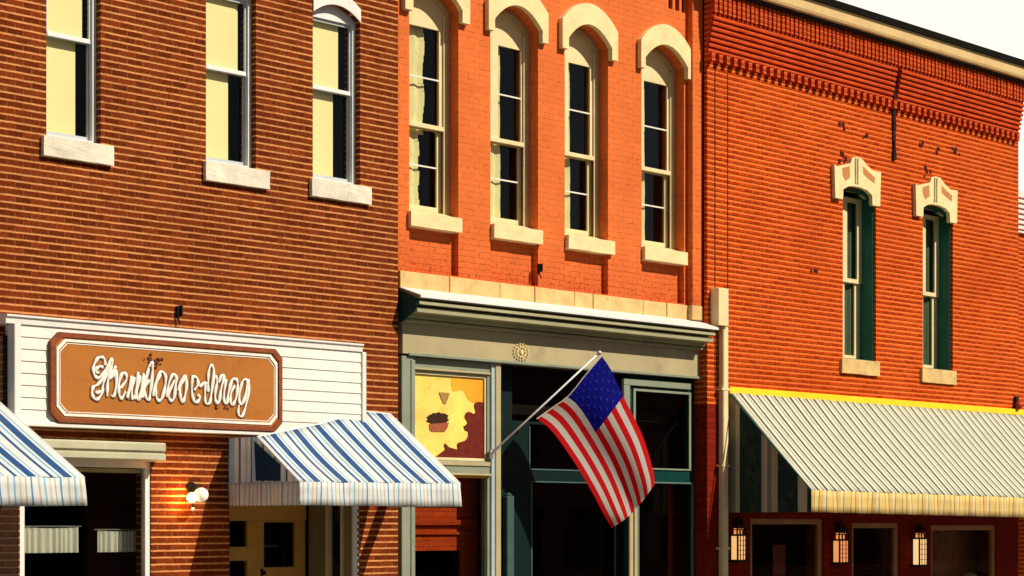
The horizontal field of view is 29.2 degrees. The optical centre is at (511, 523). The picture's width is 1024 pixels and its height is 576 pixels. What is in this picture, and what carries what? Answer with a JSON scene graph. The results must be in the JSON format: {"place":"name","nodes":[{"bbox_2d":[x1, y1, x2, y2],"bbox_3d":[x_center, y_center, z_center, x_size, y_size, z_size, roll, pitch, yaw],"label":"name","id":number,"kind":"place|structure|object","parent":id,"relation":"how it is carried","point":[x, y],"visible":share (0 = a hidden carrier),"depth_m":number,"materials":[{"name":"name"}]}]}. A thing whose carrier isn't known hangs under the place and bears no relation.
{"place":"outdoors","nodes":[
{"label":"outdoors","id":0,"kind":"place"},
{"bbox_2d":[837,0,1023,190],"label":"sky","id":1,"kind":"structure","parent":0,"point":[996,25],"materials":[{"name":"white"}]},
{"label":"sidewalk","id":2,"kind":"structure","parent":0,"visible":0},
{"bbox_2d":[0,0,397,575],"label":"brick building","id":3,"kind":"structure","parent":2,"relation":"on","point":[223,172],"depth_m":24.31,"materials":[{"name":"brick"}]},
{"bbox_2d":[0,402,86,506],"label":"awning","id":4,"kind":"object","parent":3,"relation":"attached to","point":[36,469],"visible":1,"depth_m":20.79,"materials":[{"name":"blue fabric"}]},
{"bbox_2d":[25,526,81,552],"bbox_3d":[-5.390,0.179,23.034,0.808,0.317,0.051,0,0,-45],"label":"cafe curtain","id":5,"kind":"object","parent":3,"relation":"hanging from","point":[51,540],"visible":0.98,"depth_m":23.06,"materials":[{"name":"fabric"}]},
{"bbox_2d":[46,0,95,142],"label":"window","id":6,"kind":"structure","parent":3,"relation":"in","point":[63,17],"depth_m":23.00,"materials":[{"name":"white metal"}]},
{"bbox_2d":[20,459,149,575],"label":"window frame","id":7,"kind":"structure","parent":3,"relation":"in","point":[110,465],"depth_m":23.52,"materials":[{"name":"white paint"}]},
{"bbox_2d":[94,529,135,551],"bbox_3d":[-4.735,0.198,23.689,0.690,0.277,0.051,0,0,-45],"label":"cafe curtain","id":8,"kind":"object","parent":3,"relation":"attached to","point":[116,541],"visible":1,"depth_m":23.66,"materials":[{"name":"fabric"}]},
{"bbox_2d":[48,332,281,430],"bbox_3d":[-4.077,-1.675,23.544,3.326,1.030,0.066,0,0,-45],"label":"signboard","id":9,"kind":"object","parent":3,"relation":"attached to","point":[104,379],"visible":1,"depth_m":23.43},
{"bbox_2d":[176,305,182,323],"bbox_3d":[-4.029,-2.534,23.849,0.075,0.235,0.069,0,0,-45],"label":"wall bracket","id":10,"kind":"object","parent":3,"relation":"attached to","point":[179,310],"depth_m":23.83,"materials":[{"name":"black metal"}]},
{"bbox_2d":[186,482,207,510],"bbox_3d":[-3.828,-0.336,23.883,0.218,0.356,0.308,0,0,-45],"label":"wall lamp","id":11,"kind":"object","parent":3,"relation":"attached to","point":[200,494],"visible":1,"depth_m":23.82,"materials":[{"name":"white glass"}]},
{"bbox_2d":[206,0,250,167],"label":"window","id":12,"kind":"structure","parent":3,"relation":"in","point":[221,15],"depth_m":24.61,"materials":[{"name":"white metal"}]},
{"bbox_2d":[260,521,304,575],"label":"door","id":13,"kind":"structure","parent":3,"relation":"in","point":[298,569],"depth_m":26.42,"materials":[{"name":"paint"}]},
{"bbox_2d":[313,5,354,184],"bbox_3d":[-2.394,-5.612,25.754,0.793,2.327,0.130,0,0,-45],"label":"window","id":14,"kind":"structure","parent":3,"relation":"in","point":[327,19],"depth_m":25.80,"materials":[{"name":"white metal"}]},
{"bbox_2d":[228,411,461,506],"bbox_3d":[-2.086,-0.860,24.846,2.684,1.274,1.447,0,0,-45],"label":"awning","id":15,"kind":"object","parent":3,"relation":"attached to","point":[382,459],"visible":1,"depth_m":24.37,"materials":[{"name":"blue fabric"}]},
{"bbox_2d":[398,0,718,575],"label":"brick building","id":16,"kind":"structure","parent":2,"relation":"on","point":[484,307],"depth_m":28.46,"materials":[{"name":"brick"}]},
{"bbox_2d":[409,0,451,216],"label":"window","id":17,"kind":"structure","parent":16,"relation":"in","point":[433,15],"depth_m":27.23,"materials":[{"name":"beige paint"}]},
{"bbox_2d":[490,9,530,228],"bbox_3d":[-0.096,-5.797,28.167,0.954,3.138,0.332,0,0,-45],"label":"window","id":18,"kind":"structure","parent":16,"relation":"in","point":[510,32],"depth_m":28.29,"materials":[{"name":"beige paint"}]},
{"bbox_2d":[537,263,542,277],"bbox_3d":[0.407,-3.649,28.357,0.068,0.212,0.068,0,0,-45],"label":"wall bracket","id":19,"kind":"object","parent":16,"relation":"attached to","point":[539,268],"depth_m":28.35,"materials":[{"name":"black metal"}]},
{"bbox_2d":[489,350,601,458],"bbox_3d":[0.474,-1.697,27.852,1.653,1.555,0.069,0,0,-14],"label":"flagpole","id":20,"kind":"object","parent":16,"relation":"attached to","point":[497,447],"visible":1,"depth_m":27.81,"materials":[{"name":"white metal"}]},
{"bbox_2d":[536,356,653,527],"bbox_3d":[1.201,-1.167,28.162,1.886,2.450,0.424,0,0,-37],"label":"flag","id":21,"kind":"object","parent":20,"relation":"hanging from","point":[589,422],"visible":1,"depth_m":28.28,"materials":[{"name":"multicoloured fabric"}]},
{"bbox_2d":[565,28,599,238],"bbox_3d":[0.972,-5.797,29.235,0.933,3.138,0.332,0,0,-45],"label":"window","id":22,"kind":"structure","parent":16,"relation":"in","point":[582,51],"depth_m":29.48,"materials":[{"name":"beige paint"}]},
{"bbox_2d":[642,48,676,250],"bbox_3d":[2.196,-5.797,30.459,0.995,3.138,0.332,0,0,-45],"label":"window","id":23,"kind":"structure","parent":16,"relation":"in","point":[659,70],"depth_m":30.75,"materials":[{"name":"beige paint"}]},
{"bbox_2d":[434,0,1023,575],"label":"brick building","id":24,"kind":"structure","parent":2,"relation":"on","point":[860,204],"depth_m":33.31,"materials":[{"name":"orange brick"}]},
{"bbox_2d":[711,288,729,575],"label":"downspout","id":25,"kind":"object","parent":24,"relation":"attached to","point":[719,307],"visible":1,"depth_m":30.90,"materials":[{"name":"beige paint"}]},
{"bbox_2d":[728,514,747,561],"bbox_3d":[3.582,0.224,31.164,0.260,0.757,0.189,0,0,-45],"label":"wall lantern","id":26,"kind":"object","parent":24,"relation":"attached to","point":[738,545],"depth_m":31.12,"materials":[{"name":"beige"}]},
{"bbox_2d":[773,545,785,574],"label":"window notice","id":27,"kind":"object","parent":24,"relation":"attached to","point":[779,559],"depth_m":32.28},
{"bbox_2d":[750,519,821,575],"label":"display window","id":28,"kind":"structure","parent":24,"relation":"in","point":[817,523],"depth_m":32.88,"materials":[{"name":"brown wood"}]},
{"bbox_2d":[831,519,850,564],"bbox_3d":[5.528,0.293,33.110,0.310,0.773,0.189,0,0,-45],"label":"wall lantern","id":29,"kind":"object","parent":24,"relation":"attached to","point":[840,549],"depth_m":33.05,"materials":[{"name":"orange glass"}]},
{"bbox_2d":[843,188,872,360],"bbox_3d":[5.784,-4.274,33.823,0.967,2.939,0.346,0,0,-45],"label":"window","id":30,"kind":"structure","parent":24,"relation":"in","point":[857,213],"depth_m":34.09,"materials":[{"name":"green paint"}]},
{"bbox_2d":[852,523,897,575],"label":"display window","id":31,"kind":"structure","parent":24,"relation":"in","point":[894,526],"depth_m":34.48,"materials":[{"name":"brown wood"}]},
{"bbox_2d":[729,393,1023,516],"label":"awning","id":32,"kind":"object","parent":24,"relation":"attached to","point":[790,454],"visible":1,"depth_m":32.22,"materials":[{"name":"beige fabric"}]},
{"bbox_2d":[910,523,928,566],"bbox_3d":[7.209,0.365,34.791,0.300,0.781,0.189,0,0,-45],"label":"wall lantern","id":33,"kind":"object","parent":24,"relation":"attached to","point":[919,554],"depth_m":34.73,"materials":[{"name":"brown glass"}]},
{"bbox_2d":[923,206,949,370],"bbox_3d":[7.496,-4.244,35.535,0.967,2.939,0.346,0,0,-45],"label":"window","id":34,"kind":"structure","parent":24,"relation":"in","point":[936,229],"depth_m":35.80,"materials":[{"name":"green paint"}]},
{"bbox_2d":[931,525,994,575],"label":"display window","id":35,"kind":"structure","parent":24,"relation":"in","point":[991,528],"depth_m":36.70,"materials":[{"name":"brown wood"}]},
{"bbox_2d":[962,572,977,575],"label":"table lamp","id":36,"kind":"object","parent":24,"relation":"in","point":[969,574],"visible":1,"depth_m":36.94,"materials":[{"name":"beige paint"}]},
{"bbox_2d":[1014,397,1022,409],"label":"alarm bell","id":37,"kind":"object","parent":24,"relation":"attached to","point":[1018,405],"visible":1,"depth_m":37.13,"materials":[{"name":"red metal"}]},
{"bbox_2d":[1018,190,1023,575],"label":"brick building","id":38,"kind":"structure","parent":2,"relation":"on","point":[1021,348],"depth_m":37.56,"materials":[{"name":"white paint"}]}
]}

